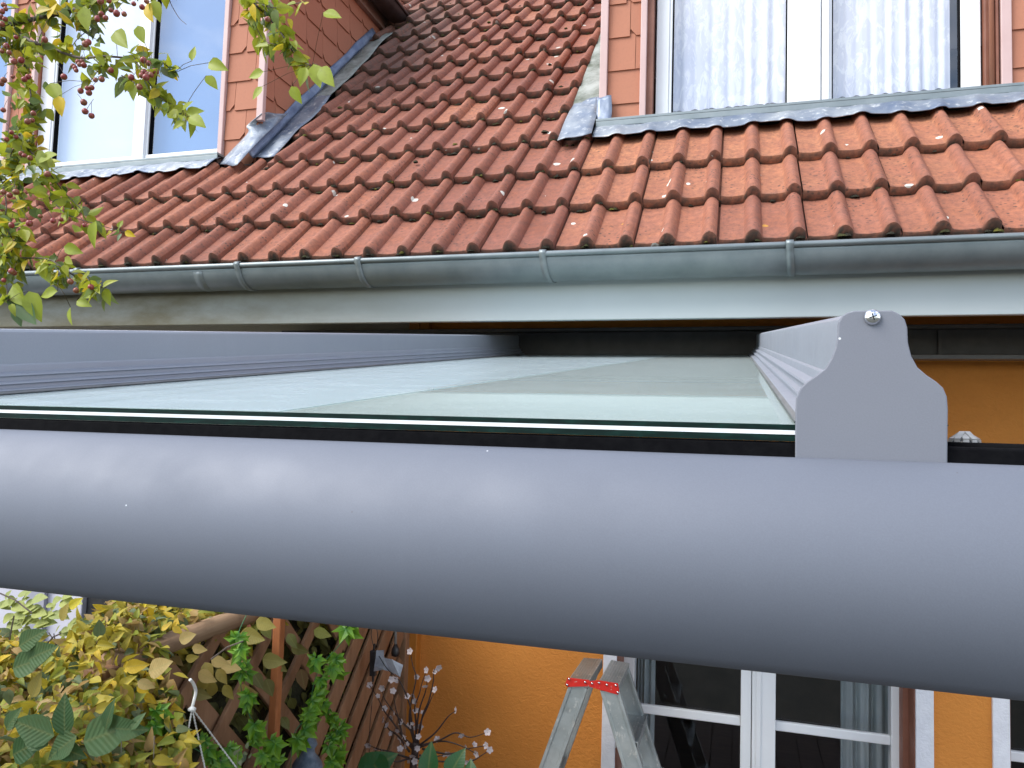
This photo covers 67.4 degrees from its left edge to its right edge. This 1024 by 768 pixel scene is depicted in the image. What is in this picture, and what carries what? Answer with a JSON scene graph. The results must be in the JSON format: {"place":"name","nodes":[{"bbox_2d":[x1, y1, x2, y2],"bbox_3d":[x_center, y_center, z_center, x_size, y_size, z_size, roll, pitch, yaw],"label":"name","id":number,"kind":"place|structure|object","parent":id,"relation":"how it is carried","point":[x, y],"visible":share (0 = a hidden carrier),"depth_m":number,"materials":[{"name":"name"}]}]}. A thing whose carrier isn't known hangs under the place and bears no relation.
{"place":"outdoors","nodes":[
{"label":"outdoors","id":0,"kind":"place"},
{"bbox_2d":[292,738,322,767],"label":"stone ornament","id":1,"kind":"object","parent":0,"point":[309,758],"visible":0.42,"depth_m":2.34,"materials":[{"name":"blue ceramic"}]},
{"label":"lawn","id":2,"kind":"structure","parent":0,"visible":0},
{"bbox_2d":[0,588,126,641],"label":"shed","id":3,"kind":"structure","parent":2,"relation":"on","point":[86,607],"depth_m":3.20,"materials":[{"name":"white plastic"}]},
{"bbox_2d":[0,0,1023,767],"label":"house","id":4,"kind":"structure","parent":2,"relation":"on","point":[460,164],"depth_m":3.12,"materials":[{"name":"orange tile"}]},
{"bbox_2d":[622,657,898,767],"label":"terrace door","id":5,"kind":"structure","parent":4,"relation":"in","point":[758,726],"depth_m":3.11,"materials":[{"name":"white plastic"}]},
{"bbox_2d":[1011,750,1023,762],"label":"terrace door","id":6,"kind":"structure","parent":4,"relation":"in","point":[1016,756],"depth_m":2.87,"materials":[{"name":"white plastic"}]},
{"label":"terrace decking","id":7,"kind":"structure","parent":2,"relation":"on","visible":0},
{"bbox_2d":[0,0,340,326],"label":"crab apple tree","id":8,"kind":"object","parent":7,"relation":"on","point":[23,50],"visible":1,"depth_m":2.06,"materials":[{"name":"green plant"}]},
{"bbox_2d":[0,590,385,767],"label":"hedge","id":9,"kind":"object","parent":7,"relation":"on","point":[58,709],"visible":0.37,"depth_m":1.73,"materials":[{"name":"green plant"}]},
{"bbox_2d":[83,702,243,767],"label":"ivy garland","id":10,"kind":"object","parent":9,"relation":"hanging from","point":[211,755],"visible":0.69,"depth_m":1.84,"materials":[{"name":"green plant"}]},
{"bbox_2d":[319,698,352,767],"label":"ivy garland","id":11,"kind":"object","parent":9,"relation":"hanging from","point":[335,757],"visible":0.98,"depth_m":2.48,"materials":[{"name":"green plant"}]},
{"bbox_2d":[83,613,409,767],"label":"trellis fence","id":12,"kind":"object","parent":7,"relation":"on","point":[213,628],"visible":0.25,"depth_m":2.66,"materials":[{"name":"brown wood"}]},
{"bbox_2d":[188,678,250,767],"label":"hanging basket","id":13,"kind":"object","parent":12,"relation":"hanging from","point":[192,709],"visible":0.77,"depth_m":1.75,"materials":[{"name":"white plastic"}]},
{"bbox_2d":[224,615,289,767],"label":"ivy garland","id":14,"kind":"object","parent":12,"relation":"hanging from","point":[268,755],"visible":0.98,"depth_m":2.05,"materials":[{"name":"green plant"}]},
{"bbox_2d":[285,625,363,767],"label":"ivy garland","id":15,"kind":"object","parent":12,"relation":"hanging from","point":[309,718],"visible":0.91,"depth_m":2.37,"materials":[{"name":"green plant"}]},
{"bbox_2d":[369,629,402,751],"bbox_3d":[-0.482,1.190,2.878,0.144,0.556,0.032,0,-4,27],"label":"power adaptor","id":16,"kind":"object","parent":12,"relation":"attached to","point":[378,661],"visible":0.91,"depth_m":2.89,"materials":[{"name":"black plastic"}]},
{"bbox_2d":[391,631,399,656],"bbox_3d":[-0.472,0.952,3.148,0.037,0.324,0.036,1,-4,16],"label":"cable plug","id":17,"kind":"object","parent":12,"relation":"attached to","point":[395,651],"visible":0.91,"depth_m":3.13,"materials":[{"name":"black plastic"}]},
{"bbox_2d":[266,618,284,767],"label":"wooden stake","id":18,"kind":"object","parent":7,"relation":"on","point":[276,678],"depth_m":2.23,"materials":[{"name":"brown wood"}]},
{"bbox_2d":[358,741,475,767],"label":"broad leaved plant","id":19,"kind":"object","parent":7,"relation":"on","point":[383,759],"visible":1,"depth_m":2.57,"materials":[{"name":"green plant"}]},
{"bbox_2d":[364,648,492,767],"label":"blossom branch","id":20,"kind":"object","parent":7,"relation":"on","point":[415,745],"visible":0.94,"depth_m":2.71,"materials":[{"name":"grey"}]},
{"bbox_2d":[0,309,1023,700],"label":"patio roof","id":21,"kind":"structure","parent":7,"relation":"on","point":[866,525],"depth_m":0.59,"materials":[{"name":"silver metal"}]},
{"bbox_2d":[539,658,663,767],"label":"stepladder","id":22,"kind":"object","parent":7,"relation":"on","point":[627,718],"visible":1,"depth_m":2.73,"materials":[{"name":"metal"}]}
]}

